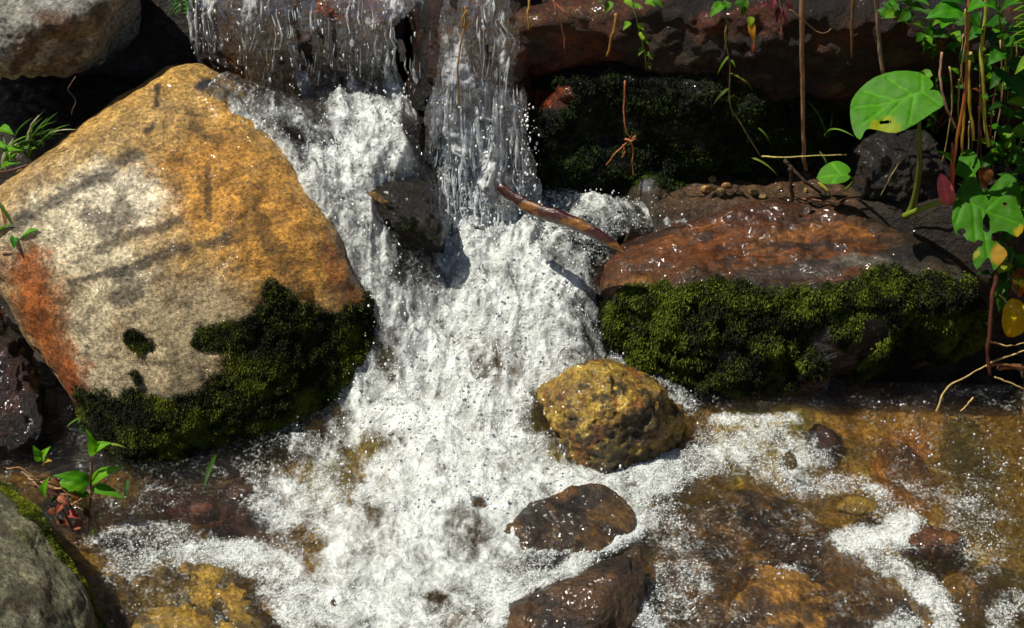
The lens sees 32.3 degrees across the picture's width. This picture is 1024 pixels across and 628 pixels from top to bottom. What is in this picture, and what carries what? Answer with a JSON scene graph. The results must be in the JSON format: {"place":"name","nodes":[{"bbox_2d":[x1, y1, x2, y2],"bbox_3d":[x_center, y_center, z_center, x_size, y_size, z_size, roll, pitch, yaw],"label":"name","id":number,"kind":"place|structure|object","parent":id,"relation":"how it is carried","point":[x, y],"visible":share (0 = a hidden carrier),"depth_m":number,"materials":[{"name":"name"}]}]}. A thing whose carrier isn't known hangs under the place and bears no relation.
{"place":"outdoors","nodes":[
{"label":"outdoors","id":0,"kind":"place"},
{"bbox_2d":[0,0,1023,627],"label":"stream bed","id":1,"kind":"object","parent":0,"point":[160,40],"visible":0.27,"depth_m":3.36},
{"bbox_2d":[0,306,46,461],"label":"rock","id":2,"kind":"object","parent":1,"relation":"on","point":[23,392],"visible":0.98,"depth_m":3.28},
{"bbox_2d":[0,481,106,627],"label":"boulder","id":3,"kind":"object","parent":1,"relation":"on","point":[43,583],"visible":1,"depth_m":2.82,"materials":[{"name":"stone"}]},
{"bbox_2d":[21,471,55,502],"bbox_3d":[-0.833,0.304,3.111,0.060,0.056,0.005,12,39,15],"label":"rootlet","id":4,"kind":"object","parent":3,"relation":"attached to","point":[25,474],"visible":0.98,"depth_m":3.10,"materials":[{"name":"brown wood"}]},
{"bbox_2d":[6,467,38,480],"bbox_3d":[-0.859,0.278,3.102,0.064,0.022,0.006,12,39,15],"label":"rootlet","id":5,"kind":"object","parent":4,"relation":"on","point":[24,470],"visible":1,"depth_m":3.10,"materials":[{"name":"brown wood"}]},
{"bbox_2d":[0,0,140,79],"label":"boulder","id":6,"kind":"object","parent":1,"relation":"on","point":[59,38],"visible":1,"depth_m":3.22,"materials":[{"name":"stone"}]},
{"bbox_2d":[48,477,103,547],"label":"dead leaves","id":7,"kind":"object","parent":1,"relation":"on","point":[78,524],"visible":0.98,"depth_m":3.10,"materials":[{"name":"red plant"}]},
{"bbox_2d":[33,429,126,542],"bbox_3d":[-0.748,0.308,3.079,0.168,0.270,0.045,5,38,7],"label":"leafy weed","id":8,"kind":"object","parent":1,"relation":"on","point":[76,481],"visible":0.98,"depth_m":3.07,"materials":[{"name":"green plant"}]},
{"bbox_2d":[68,417,216,497],"bbox_3d":[-0.655,0.250,3.147,0.242,0.181,0.078,0,38,0],"label":"grass tuft","id":9,"kind":"object","parent":1,"relation":"on","point":[207,474],"visible":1,"depth_m":3.17,"materials":[{"name":"green plant"}]},
{"bbox_2d":[116,551,268,627],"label":"rock","id":10,"kind":"object","parent":1,"relation":"on","point":[205,594],"visible":0.96,"depth_m":2.99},
{"bbox_2d":[0,63,385,476],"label":"boulder","id":11,"kind":"object","parent":1,"relation":"on","point":[200,290],"visible":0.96,"depth_m":3.19,"materials":[{"name":"stone"}]},
{"bbox_2d":[0,203,72,252],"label":"leafy plant","id":12,"kind":"object","parent":11,"relation":"on","point":[13,240],"visible":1,"depth_m":3.17,"materials":[{"name":"green plant"}]},
{"bbox_2d":[0,112,75,173],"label":"grass tuft","id":13,"kind":"object","parent":11,"relation":"on","point":[16,148],"visible":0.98,"depth_m":3.24,"materials":[{"name":"green plant"}]},
{"bbox_2d":[68,76,75,114],"bbox_3d":[-0.798,-0.396,3.219,0.021,0.075,0.007,-21,42,-25],"label":"root","id":14,"kind":"object","parent":11,"relation":"on","point":[71,94],"visible":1,"depth_m":3.21,"materials":[{"name":"brown wood"}]},
{"bbox_2d":[167,0,192,16],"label":"fern","id":15,"kind":"object","parent":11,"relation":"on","point":[177,11],"visible":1,"depth_m":3.27,"materials":[{"name":"green plant"}]},
{"bbox_2d":[185,502,220,524],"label":"stone","id":16,"kind":"object","parent":1,"relation":"on","point":[197,509],"visible":0.98,"depth_m":3.16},
{"bbox_2d":[224,483,257,506],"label":"stone","id":17,"kind":"object","parent":1,"relation":"on","point":[234,491],"visible":0.97,"depth_m":3.18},
{"bbox_2d":[186,0,409,103],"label":"rock","id":18,"kind":"object","parent":1,"relation":"on","point":[401,30],"visible":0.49,"depth_m":3.42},
{"bbox_2d":[191,0,214,61],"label":"falling water","id":19,"kind":"structure","parent":18,"relation":"on","point":[203,27],"depth_m":3.42,"materials":[{"name":"white liquid"}]},
{"bbox_2d":[187,0,422,118],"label":"waterfall","id":20,"kind":"structure","parent":18,"relation":"on","point":[391,87],"depth_m":3.41,"materials":[{"name":"liquid"}]},
{"bbox_2d":[243,4,294,89],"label":"falling water","id":21,"kind":"structure","parent":20,"relation":"on","point":[275,40],"depth_m":3.38,"materials":[{"name":"white liquid"}]},
{"bbox_2d":[191,0,415,98],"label":"water spray","id":22,"kind":"object","parent":20,"relation":"on","point":[238,23],"visible":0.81,"depth_m":3.39,"materials":[{"name":"white"}]},
{"bbox_2d":[292,0,404,85],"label":"falling water","id":23,"kind":"structure","parent":20,"relation":"on","point":[349,33],"depth_m":3.37,"materials":[{"name":"white liquid"}]},
{"bbox_2d":[312,597,346,625],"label":"rock","id":24,"kind":"object","parent":1,"relation":"on","point":[332,602],"visible":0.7,"depth_m":2.96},
{"bbox_2d":[354,480,382,521],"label":"stone","id":25,"kind":"object","parent":1,"relation":"on","point":[374,510],"visible":0.51,"depth_m":3.17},
{"bbox_2d":[350,43,416,96],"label":"falling water","id":26,"kind":"structure","parent":1,"relation":"on","point":[388,61],"depth_m":3.39,"materials":[{"name":"white liquid"}]},
{"bbox_2d":[402,0,533,178],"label":"rock pillar","id":27,"kind":"object","parent":1,"relation":"on","point":[423,53],"visible":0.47,"depth_m":3.36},
{"bbox_2d":[429,0,519,114],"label":"waterfall","id":28,"kind":"structure","parent":27,"relation":"on","point":[449,75],"depth_m":3.33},
{"bbox_2d":[477,0,509,104],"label":"falling water","id":29,"kind":"structure","parent":28,"relation":"on","point":[508,63],"depth_m":3.31,"materials":[{"name":"white liquid"}]},
{"bbox_2d":[422,82,541,234],"bbox_3d":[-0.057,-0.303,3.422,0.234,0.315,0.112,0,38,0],"label":"waterfall","id":30,"kind":"structure","parent":1,"relation":"on","point":[441,145],"depth_m":3.42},
{"bbox_2d":[457,6,466,110],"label":"twig","id":31,"kind":"object","parent":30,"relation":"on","point":[465,9],"visible":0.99,"depth_m":3.26,"materials":[{"name":"brown wood"}]},
{"bbox_2d":[461,10,469,28],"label":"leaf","id":32,"kind":"object","parent":31,"relation":"attached to","point":[465,12],"visible":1,"depth_m":3.21,"materials":[{"name":"plant"}]},
{"bbox_2d":[455,483,635,602],"bbox_3d":[0.030,0.413,3.129,0.344,0.156,0.235,-27,45,-31],"label":"rock","id":33,"kind":"object","parent":1,"relation":"on","point":[589,517],"visible":0.67,"depth_m":3.10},
{"bbox_2d":[502,545,644,627],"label":"rock","id":34,"kind":"object","parent":1,"relation":"on","point":[607,593],"visible":0.95,"depth_m":2.93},
{"bbox_2d":[534,358,684,476],"bbox_3d":[0.178,0.186,3.304,0.262,0.240,0.256,29,46,32],"label":"rock","id":35,"kind":"object","parent":1,"relation":"on","point":[609,415],"visible":0.98,"depth_m":3.21,"materials":[{"name":"stone"}]},
{"bbox_2d":[619,170,697,232],"bbox_3d":[0.320,-0.206,3.485,0.156,0.142,0.206,-14,40,-18],"label":"mossy rock","id":36,"kind":"object","parent":1,"relation":"on","point":[657,185],"visible":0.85,"depth_m":3.46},
{"bbox_2d":[526,60,849,212],"bbox_3d":[0.347,-0.380,3.548,0.686,0.447,0.293,0,38,0],"label":"mossy rock","id":37,"kind":"object","parent":1,"relation":"on","point":[682,126],"visible":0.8,"depth_m":3.43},
{"bbox_2d":[700,185,713,192],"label":"pebble","id":38,"kind":"object","parent":1,"relation":"on","point":[706,189],"visible":1,"depth_m":3.45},
{"bbox_2d":[708,175,716,182],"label":"pebble","id":39,"kind":"object","parent":1,"relation":"on","point":[712,178],"visible":1,"depth_m":3.48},
{"bbox_2d":[716,188,725,195],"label":"pebble","id":40,"kind":"object","parent":1,"relation":"on","point":[720,191],"visible":1,"depth_m":3.44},
{"bbox_2d":[721,182,730,188],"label":"pebble","id":41,"kind":"object","parent":1,"relation":"on","point":[725,185],"visible":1,"depth_m":3.47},
{"bbox_2d":[749,189,758,194],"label":"pebble","id":42,"kind":"object","parent":1,"relation":"on","point":[754,192],"visible":1,"depth_m":3.45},
{"bbox_2d":[514,0,1023,140],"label":"rock ledge","id":43,"kind":"object","parent":1,"relation":"on","point":[684,36],"visible":0.48,"depth_m":3.31,"materials":[{"name":"stone"}]},
{"bbox_2d":[527,0,529,30],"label":"twig","id":44,"kind":"object","parent":43,"relation":"hanging from","point":[528,8],"visible":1,"depth_m":3.19,"materials":[{"name":"brown wood"}]},
{"bbox_2d":[553,0,564,49],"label":"twig","id":45,"kind":"object","parent":43,"relation":"hanging from","point":[560,22],"visible":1,"depth_m":3.19,"materials":[{"name":"brown wood"}]},
{"bbox_2d":[606,13,617,56],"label":"twig","id":46,"kind":"object","parent":43,"relation":"hanging from","point":[613,31],"visible":1,"depth_m":3.21,"materials":[{"name":"brown wood"}]},
{"bbox_2d":[606,80,636,175],"bbox_3d":[0.205,-0.342,3.279,0.054,0.194,0.029,9,38,11],"label":"hanging root","id":47,"kind":"object","parent":43,"relation":"hanging from","point":[630,139],"visible":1,"depth_m":3.28,"materials":[{"name":"brown wood"}]},
{"bbox_2d":[597,0,663,69],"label":"hanging sprig","id":48,"kind":"object","parent":43,"relation":"hanging from","point":[626,24],"visible":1,"depth_m":3.19,"materials":[{"name":"green plant"}]},
{"bbox_2d":[710,0,776,174],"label":"hanging sprig","id":49,"kind":"object","parent":43,"relation":"hanging from","point":[719,6],"visible":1,"depth_m":3.18,"materials":[{"name":"green plant"}]},
{"bbox_2d":[724,25,761,156],"bbox_3d":[0.430,-0.413,3.289,0.093,0.289,0.012,-5,38,-6],"label":"twig","id":50,"kind":"object","parent":49,"relation":"attached to","point":[737,118],"visible":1,"depth_m":3.30,"materials":[{"name":"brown wood"}]},
{"bbox_2d":[759,0,792,37],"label":"hanging sprig","id":51,"kind":"object","parent":43,"relation":"hanging from","point":[779,11],"visible":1,"depth_m":3.17,"materials":[{"name":"red plant"}]},
{"bbox_2d":[850,0,854,57],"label":"stick","id":52,"kind":"object","parent":43,"relation":"hanging from","point":[852,18],"visible":1,"depth_m":3.20,"materials":[{"name":"brown wood"}]},
{"bbox_2d":[874,0,884,73],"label":"stick","id":53,"kind":"object","parent":43,"relation":"attached to","point":[878,34],"visible":0.91,"depth_m":3.24,"materials":[{"name":"brown wood"}]},
{"bbox_2d":[913,9,964,58],"bbox_3d":[0.782,-0.515,3.236,0.108,0.116,0.057,0,38,0],"label":"leafy weed","id":54,"kind":"object","parent":43,"relation":"on","point":[930,33],"visible":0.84,"depth_m":3.23,"materials":[{"name":"green plant"}]},
{"bbox_2d":[938,48,990,91],"bbox_3d":[0.859,-0.497,3.346,0.137,0.164,0.062,0,38,0],"label":"leafy weed","id":55,"kind":"object","parent":43,"relation":"on","point":[945,79],"visible":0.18,"depth_m":3.36,"materials":[{"name":"green plant"}]},
{"bbox_2d":[972,18,1023,122],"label":"leafy weed","id":56,"kind":"object","parent":43,"relation":"on","point":[1009,111],"visible":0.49,"depth_m":3.31,"materials":[{"name":"green plant"}]},
{"bbox_2d":[644,489,922,627],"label":"rock","id":57,"kind":"object","parent":1,"relation":"on","point":[769,596],"visible":0.94,"depth_m":3.04,"materials":[{"name":"stone"}]},
{"bbox_2d":[577,197,992,401],"bbox_3d":[0.526,-0.034,3.436,0.790,0.337,0.378,0,38,0],"label":"slab rock","id":58,"kind":"object","parent":1,"relation":"on","point":[783,297],"visible":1,"depth_m":3.32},
{"bbox_2d":[496,182,624,252],"bbox_3d":[0.087,-0.175,3.244,0.256,0.088,0.021,14,40,18],"label":"driftwood","id":59,"kind":"object","parent":58,"relation":"on","point":[548,214],"visible":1,"depth_m":3.24,"materials":[{"name":"brown wood"}]},
{"bbox_2d":[787,167,793,201],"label":"twig","id":60,"kind":"object","parent":58,"relation":"on","point":[791,177],"visible":1,"depth_m":3.34,"materials":[{"name":"brown wood"}]},
{"bbox_2d":[797,197,831,204],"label":"twig","id":61,"kind":"object","parent":58,"relation":"on","point":[813,200],"visible":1,"depth_m":3.39,"materials":[{"name":"brown wood"}]},
{"bbox_2d":[811,105,852,198],"bbox_3d":[0.591,-0.305,3.324,0.054,0.197,0.080,-19,42,-23],"label":"grass tuft","id":62,"kind":"object","parent":58,"relation":"on","point":[820,183],"visible":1,"depth_m":3.33,"materials":[{"name":"green plant"}]},
{"bbox_2d":[841,127,949,205],"bbox_3d":[0.757,-0.303,3.474,0.206,0.180,0.194,-4,38,-5],"label":"stone","id":63,"kind":"object","parent":58,"relation":"on","point":[872,159],"visible":0.92,"depth_m":3.41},
{"bbox_2d":[919,69,963,132],"bbox_3d":[0.802,-0.403,3.395,0.139,0.161,0.054,0,38,0],"label":"leafy weed","id":64,"kind":"object","parent":63,"relation":"on","point":[928,73],"visible":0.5,"depth_m":3.40,"materials":[{"name":"green plant"}]},
{"bbox_2d":[880,149,911,195],"bbox_3d":[0.718,-0.261,3.301,0.046,0.104,0.014,0,38,0],"label":"twig","id":65,"kind":"object","parent":58,"relation":"on","point":[908,152],"visible":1,"depth_m":3.29,"materials":[{"name":"brown wood"}]},
{"bbox_2d":[850,71,1023,269],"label":"broad leaf plant","id":66,"kind":"object","parent":58,"relation":"on","point":[902,100],"visible":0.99,"depth_m":3.21,"materials":[{"name":"plant"}]},
{"bbox_2d":[938,52,956,127],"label":"twig","id":67,"kind":"object","parent":66,"relation":"attached to","point":[942,92],"visible":0.98,"depth_m":3.17,"materials":[{"name":"brown wood"}]},
{"bbox_2d":[957,79,960,139],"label":"twig","id":68,"kind":"object","parent":66,"relation":"attached to","point":[958,102],"visible":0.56,"depth_m":3.25,"materials":[{"name":"brown wood"}]},
{"bbox_2d":[978,167,993,187],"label":"fallen leaf","id":69,"kind":"object","parent":66,"relation":"on","point":[985,175],"visible":1,"depth_m":3.21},
{"bbox_2d":[985,272,998,375],"bbox_3d":[0.895,0.019,3.309,0.018,0.199,0.068,-4,38,-5],"label":"exposed root","id":70,"kind":"object","parent":58,"relation":"attached to","point":[992,294],"visible":1,"depth_m":3.29,"materials":[{"name":"brown wood"}]},
{"bbox_2d":[976,242,1023,292],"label":"leafy weed","id":71,"kind":"object","parent":58,"relation":"on","point":[1004,275],"visible":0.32,"depth_m":3.33,"materials":[{"name":"green plant"}]},
{"bbox_2d":[995,252,1023,311],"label":"leafy weed","id":72,"kind":"object","parent":58,"relation":"on","point":[1002,287],"visible":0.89,"depth_m":3.29,"materials":[{"name":"green plant"}]},
{"bbox_2d":[1002,298,1023,336],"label":"fallen leaf","id":73,"kind":"object","parent":58,"relation":"on","point":[1012,322],"visible":0.97,"depth_m":3.33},
{"bbox_2d":[1012,268,1023,297],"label":"fallen leaf","id":74,"kind":"object","parent":73,"relation":"on","point":[1017,272],"visible":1,"depth_m":3.29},
{"bbox_2d":[779,450,799,481],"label":"stone","id":75,"kind":"object","parent":1,"relation":"on","point":[789,457],"visible":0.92,"depth_m":3.25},
{"bbox_2d":[783,159,821,193],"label":"twig","id":76,"kind":"object","parent":1,"relation":"on","point":[795,172],"visible":0.98,"depth_m":3.35,"materials":[{"name":"brown wood"}]},
{"bbox_2d":[799,0,807,170],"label":"stick","id":77,"kind":"object","parent":1,"relation":"on","point":[801,46],"visible":0.98,"depth_m":3.26,"materials":[{"name":"brown wood"}]},
{"bbox_2d":[789,9,831,33],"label":"twig","id":78,"kind":"object","parent":77,"relation":"attached to","point":[808,24],"visible":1,"depth_m":3.16,"materials":[{"name":"brown wood"}]},
{"bbox_2d":[762,154,846,157],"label":"twig","id":79,"kind":"object","parent":1,"relation":"on","point":[803,156],"visible":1,"depth_m":3.35,"materials":[{"name":"brown wood"}]},
{"bbox_2d":[803,423,842,463],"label":"stone","id":80,"kind":"object","parent":1,"relation":"on","point":[827,437],"visible":0.94,"depth_m":3.29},
{"bbox_2d":[817,161,853,191],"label":"plant","id":81,"kind":"object","parent":1,"relation":"on","point":[835,172],"visible":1,"depth_m":3.33,"materials":[{"name":"green plant"}]},
{"bbox_2d":[877,0,929,24],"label":"leafy weed","id":82,"kind":"object","parent":1,"relation":"on","point":[905,15],"visible":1,"depth_m":3.11,"materials":[{"name":"green plant"}]},
{"bbox_2d":[876,441,935,500],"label":"rock","id":83,"kind":"object","parent":1,"relation":"on","point":[892,451],"visible":0.86,"depth_m":3.29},
{"bbox_2d":[913,135,922,226],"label":"twig","id":84,"kind":"object","parent":1,"relation":"on","point":[919,186],"visible":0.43,"depth_m":3.38,"materials":[{"name":"brown wood"}]},
{"bbox_2d":[890,525,966,559],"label":"stone","id":85,"kind":"object","parent":1,"relation":"on","point":[938,538],"visible":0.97,"depth_m":3.09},
{"bbox_2d":[941,66,952,164],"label":"twig","id":86,"kind":"object","parent":1,"relation":"on","point":[951,109],"visible":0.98,"depth_m":3.21,"materials":[{"name":"brown wood"}]},
{"bbox_2d":[926,0,987,204],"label":"climbing weed","id":87,"kind":"object","parent":1,"relation":"on","point":[944,12],"visible":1,"depth_m":3.07,"materials":[{"name":"green plant"}]},
{"bbox_2d":[968,121,969,148],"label":"twig","id":88,"kind":"object","parent":1,"relation":"on","point":[968,134],"visible":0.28,"depth_m":3.35,"materials":[{"name":"brown wood"}]},
{"bbox_2d":[967,91,972,149],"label":"twig","id":89,"kind":"object","parent":1,"relation":"on","point":[971,131],"visible":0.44,"depth_m":3.37,"materials":[{"name":"brown wood"}]},
{"bbox_2d":[940,572,1020,624],"bbox_3d":[0.799,0.485,3.025,0.126,0.054,0.112,0,38,0],"label":"rock","id":90,"kind":"object","parent":1,"relation":"on","point":[975,606],"visible":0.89,"depth_m":3.00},
{"bbox_2d":[959,0,1008,153],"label":"climbing weed","id":91,"kind":"object","parent":1,"relation":"on","point":[976,30],"visible":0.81,"depth_m":3.17,"materials":[{"name":"green plant"}]},
{"bbox_2d":[975,66,980,173],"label":"twig","id":92,"kind":"object","parent":91,"relation":"attached to","point":[979,110],"visible":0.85,"depth_m":3.22,"materials":[{"name":"brown wood"}]},
{"bbox_2d":[978,106,981,166],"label":"twig","id":93,"kind":"object","parent":91,"relation":"attached to","point":[980,136],"visible":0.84,"depth_m":3.26,"materials":[{"name":"brown wood"}]},
{"bbox_2d":[989,85,996,135],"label":"twig","id":94,"kind":"object","parent":91,"relation":"attached to","point":[992,110],"visible":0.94,"depth_m":3.24,"materials":[{"name":"brown wood"}]},
{"bbox_2d":[993,40,1002,145],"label":"twig","id":95,"kind":"object","parent":1,"relation":"on","point":[1001,98],"visible":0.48,"depth_m":3.29,"materials":[{"name":"brown wood"}]},
{"bbox_2d":[974,122,1023,167],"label":"leafy weed","id":96,"kind":"object","parent":1,"relation":"on","point":[999,150],"visible":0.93,"depth_m":3.30,"materials":[{"name":"green plant"}]},
{"bbox_2d":[1000,38,1002,108],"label":"twig","id":97,"kind":"object","parent":1,"relation":"on","point":[1001,68],"visible":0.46,"depth_m":3.23,"materials":[{"name":"brown wood"}]},
{"bbox_2d":[985,0,1023,109],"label":"leafy weed","id":98,"kind":"object","parent":1,"relation":"on","point":[1015,84],"visible":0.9,"depth_m":3.15,"materials":[{"name":"green plant"}]},
{"bbox_2d":[988,154,1023,241],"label":"leafy weed","id":99,"kind":"object","parent":1,"relation":"on","point":[1018,161],"visible":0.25,"depth_m":3.32,"materials":[{"name":"green plant"}]},
{"bbox_2d":[1012,0,1023,73],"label":"fern","id":100,"kind":"object","parent":1,"relation":"on","point":[1020,66],"visible":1,"depth_m":2.98,"materials":[{"name":"green plant"}]},
{"bbox_2d":[0,73,1023,627],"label":"water","id":101,"kind":"structure","parent":0,"point":[374,569],"depth_m":3.24,"materials":[{"name":"liquid"}]},
{"bbox_2d":[359,175,444,253],"bbox_3d":[-0.213,-0.167,3.410,0.172,0.266,0.242,0,38,0],"label":"cascade rock","id":102,"kind":"object","parent":101,"relation":"in","point":[408,211],"visible":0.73,"depth_m":3.29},
{"bbox_2d":[207,59,695,517],"bbox_3d":[-0.109,-0.073,3.230,0.915,0.571,0.719,0,38,0],"label":"water spray","id":103,"kind":"object","parent":101,"relation":"on","point":[460,395],"visible":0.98,"depth_m":3.28,"materials":[{"name":"white"}]},
{"bbox_2d":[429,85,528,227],"bbox_3d":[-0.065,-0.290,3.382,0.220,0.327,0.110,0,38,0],"label":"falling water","id":104,"kind":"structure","parent":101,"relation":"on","point":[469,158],"depth_m":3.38,"materials":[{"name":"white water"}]},
{"bbox_2d":[426,100,542,227],"bbox_3d":[-0.051,-0.281,3.371,0.220,0.298,0.112,0,38,0],"label":"water spray","id":105,"kind":"object","parent":101,"relation":"on","point":[522,148],"visible":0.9,"depth_m":3.37,"materials":[{"name":"white"}]},
{"bbox_2d":[45,401,1023,626],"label":"pool bubbles","id":106,"kind":"object","parent":101,"relation":"on","point":[891,600],"visible":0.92,"depth_m":3.23,"materials":[{"name":"white"}]},
{"bbox_2d":[99,85,1023,627],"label":"foam bubbles","id":107,"kind":"object","parent":101,"relation":"on","point":[895,563],"visible":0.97,"depth_m":3.10,"materials":[{"name":"white"}]},
{"bbox_2d":[836,496,878,516],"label":"stone","id":108,"kind":"object","parent":101,"relation":"in","point":[856,506],"visible":1,"depth_m":3.15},
{"bbox_2d":[935,294,1023,411],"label":"exposed root","id":109,"kind":"object","parent":101,"relation":"in","point":[992,363],"visible":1,"depth_m":3.34,"materials":[{"name":"brown wood"}]},
{"bbox_2d":[997,363,1023,371],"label":"exposed root","id":110,"kind":"object","parent":109,"relation":"attached to","point":[999,368],"visible":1,"depth_m":3.36,"materials":[{"name":"brown wood"}]},
{"bbox_2d":[959,9,965,81],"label":"twig","id":111,"kind":"object","parent":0,"point":[964,44],"visible":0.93,"depth_m":3.09,"materials":[{"name":"brown wood"}]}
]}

